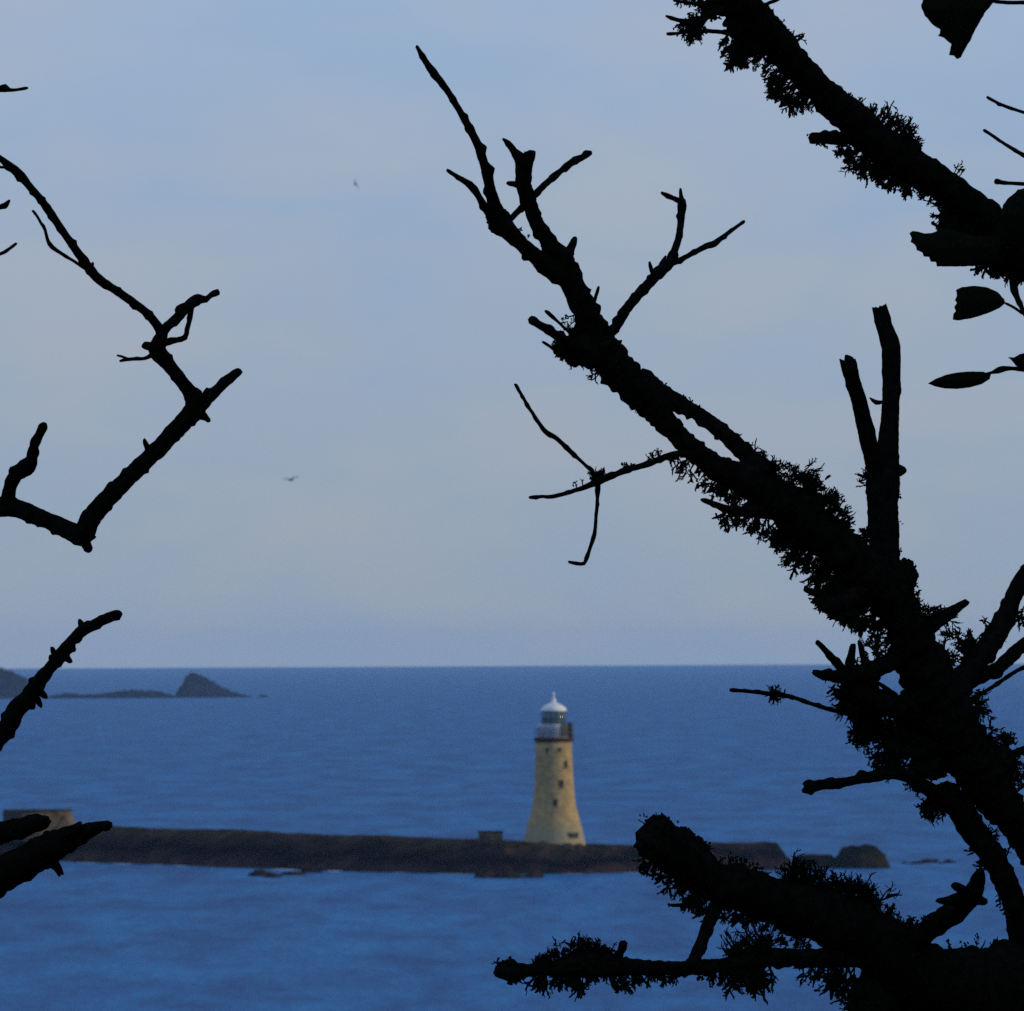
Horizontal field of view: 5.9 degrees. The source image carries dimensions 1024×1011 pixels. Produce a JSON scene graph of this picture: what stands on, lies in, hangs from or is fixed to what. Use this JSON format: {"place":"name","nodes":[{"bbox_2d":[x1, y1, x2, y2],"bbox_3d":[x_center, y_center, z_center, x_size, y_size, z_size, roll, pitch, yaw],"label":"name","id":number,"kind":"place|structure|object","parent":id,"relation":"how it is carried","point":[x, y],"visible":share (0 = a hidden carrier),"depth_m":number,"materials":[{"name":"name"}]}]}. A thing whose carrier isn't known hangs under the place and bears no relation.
{"place":"outdoors","nodes":[
{"label":"outdoors","id":0,"kind":"place"},
{"bbox_2d":[0,664,1023,1010],"bbox_3d":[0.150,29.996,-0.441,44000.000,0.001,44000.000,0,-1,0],"label":"sea","id":1,"kind":"structure","parent":0,"point":[448,752],"depth_m":1852.99,"materials":[{"name":"liquid"}]},
{"bbox_2d":[0,667,41,698],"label":"headland","id":2,"kind":"structure","parent":1,"relation":"in","point":[12,685],"depth_m":6895.30,"materials":[{"name":"grey stone"}]},
{"bbox_2d":[41,689,178,698],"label":"reef","id":3,"kind":"object","parent":1,"relation":"in","point":[131,693],"visible":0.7,"depth_m":6847.32},
{"bbox_2d":[175,672,251,697],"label":"rocky island","id":4,"kind":"structure","parent":1,"relation":"in","point":[194,685],"depth_m":6876.86,"materials":[{"name":"grey stone"}]},
{"bbox_2d":[248,869,271,875],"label":"shore rock","id":5,"kind":"object","parent":1,"relation":"in","point":[262,872],"visible":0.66,"depth_m":1348.36,"materials":[{"name":"grey stone"}]},
{"bbox_2d":[264,873,282,877],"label":"shore rock","id":6,"kind":"object","parent":1,"relation":"in","point":[272,875],"visible":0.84,"depth_m":1339.31,"materials":[{"name":"stone"}]},
{"bbox_2d":[279,871,305,874],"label":"shore rock","id":7,"kind":"object","parent":1,"relation":"in","point":[293,873],"visible":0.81,"depth_m":1353.53,"materials":[{"name":"grey stone"}]},
{"bbox_2d":[301,866,321,872],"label":"shore rock","id":8,"kind":"object","parent":1,"relation":"in","point":[313,869],"visible":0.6,"depth_m":1368.30,"materials":[{"name":"grey stone"}]},
{"bbox_2d":[59,861,638,873],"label":"foam","id":9,"kind":"object","parent":1,"relation":"on","point":[332,871],"visible":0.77,"depth_m":1388.31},
{"bbox_2d":[0,826,793,873],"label":"breakwater","id":10,"kind":"object","parent":1,"relation":"in","point":[238,848],"visible":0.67,"depth_m":1382.29,"materials":[{"name":"stone"}]},
{"bbox_2d":[3,809,75,840],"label":"stone fort","id":11,"kind":"structure","parent":10,"relation":"on","point":[59,818],"depth_m":1467.46,"materials":[{"name":"stone"}]},
{"bbox_2d":[477,831,503,843],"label":"stone hut","id":12,"kind":"object","parent":10,"relation":"on","point":[483,836],"visible":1,"depth_m":1367.44,"materials":[{"name":"stone"}]},
{"bbox_2d":[480,835,484,842],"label":"door","id":13,"kind":"structure","parent":12,"relation":"in","point":[482,837],"depth_m":1367.73,"materials":[{"name":"grey"}]},
{"bbox_2d":[524,692,584,846],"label":"lighthouse","id":14,"kind":"object","parent":10,"relation":"on","point":[554,819],"visible":1,"depth_m":1365.06,"materials":[{"name":"stone"}]},
{"bbox_2d":[552,799,557,807],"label":"window","id":15,"kind":"structure","parent":14,"relation":"in","point":[555,801],"depth_m":1364.39,"materials":[{"name":"grey glass"}]},
{"bbox_2d":[559,780,564,788],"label":"window","id":16,"kind":"structure","parent":14,"relation":"in","point":[561,782],"depth_m":1364.73,"materials":[{"name":"grey glass"}]},
{"bbox_2d":[561,724,566,736],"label":"door","id":17,"kind":"structure","parent":14,"relation":"in","point":[563,726],"depth_m":1365.39,"materials":[{"name":"grey paint"}]},
{"bbox_2d":[564,761,568,768],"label":"window","id":18,"kind":"structure","parent":14,"relation":"in","point":[565,762],"depth_m":1365.39,"materials":[{"name":"grey glass"}]},
{"bbox_2d":[569,832,577,837],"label":"entrance door","id":19,"kind":"structure","parent":14,"relation":"in","point":[571,835],"depth_m":1364.06,"materials":[{"name":"grey"}]},
{"bbox_2d":[473,870,496,877],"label":"shore rock","id":20,"kind":"object","parent":1,"relation":"in","point":[484,874],"visible":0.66,"depth_m":1332.68,"materials":[{"name":"stone"}]},
{"bbox_2d":[491,871,524,877],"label":"shore rock","id":21,"kind":"object","parent":1,"relation":"in","point":[510,874],"visible":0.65,"depth_m":1328.80,"materials":[{"name":"stone"}]},
{"bbox_2d":[525,873,543,877],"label":"shore rock","id":22,"kind":"object","parent":1,"relation":"in","point":[534,875],"visible":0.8,"depth_m":1331.28,"materials":[{"name":"stone"}]},
{"bbox_2d":[796,854,834,867],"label":"boulder","id":23,"kind":"object","parent":1,"relation":"in","point":[824,860],"visible":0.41,"depth_m":1380.08,"materials":[{"name":"grey stone"}]},
{"bbox_2d":[829,844,890,868],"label":"boulder","id":24,"kind":"object","parent":1,"relation":"in","point":[862,856],"visible":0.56,"depth_m":1378.39,"materials":[{"name":"grey stone"}]},
{"bbox_2d":[909,861,923,863],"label":"awash rock","id":25,"kind":"object","parent":1,"relation":"in","point":[917,862],"visible":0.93,"depth_m":1405.37,"materials":[{"name":"grey stone"}]},
{"bbox_2d":[921,859,938,862],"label":"awash rock","id":26,"kind":"object","parent":1,"relation":"in","point":[930,860],"visible":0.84,"depth_m":1412.70,"materials":[{"name":"grey stone"}]},
{"bbox_2d":[943,859,955,862],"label":"awash rock","id":27,"kind":"object","parent":1,"relation":"in","point":[948,861],"visible":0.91,"depth_m":1410.68,"materials":[{"name":"grey stone"}]},
{"bbox_2d":[0,0,1023,668],"label":"sky","id":28,"kind":"structure","parent":0,"point":[379,332],"materials":[{"name":"blue"}]},
{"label":"hillside","id":29,"kind":"structure","parent":0,"visible":0},
{"bbox_2d":[0,84,242,898],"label":"bare tree","id":30,"kind":"object","parent":29,"relation":"on","point":[30,859],"visible":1,"depth_m":19.94,"materials":[{"name":"black plant"}]},
{"bbox_2d":[415,45,1023,1010],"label":"lichen tree","id":31,"kind":"object","parent":29,"relation":"on","point":[931,727],"visible":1,"depth_m":19.90,"materials":[{"name":"black plant"}]},
{"bbox_2d":[665,0,1023,388],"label":"leafy tree","id":32,"kind":"object","parent":29,"relation":"on","point":[980,231],"visible":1,"depth_m":20.30,"materials":[{"name":"black plant"}]}
]}

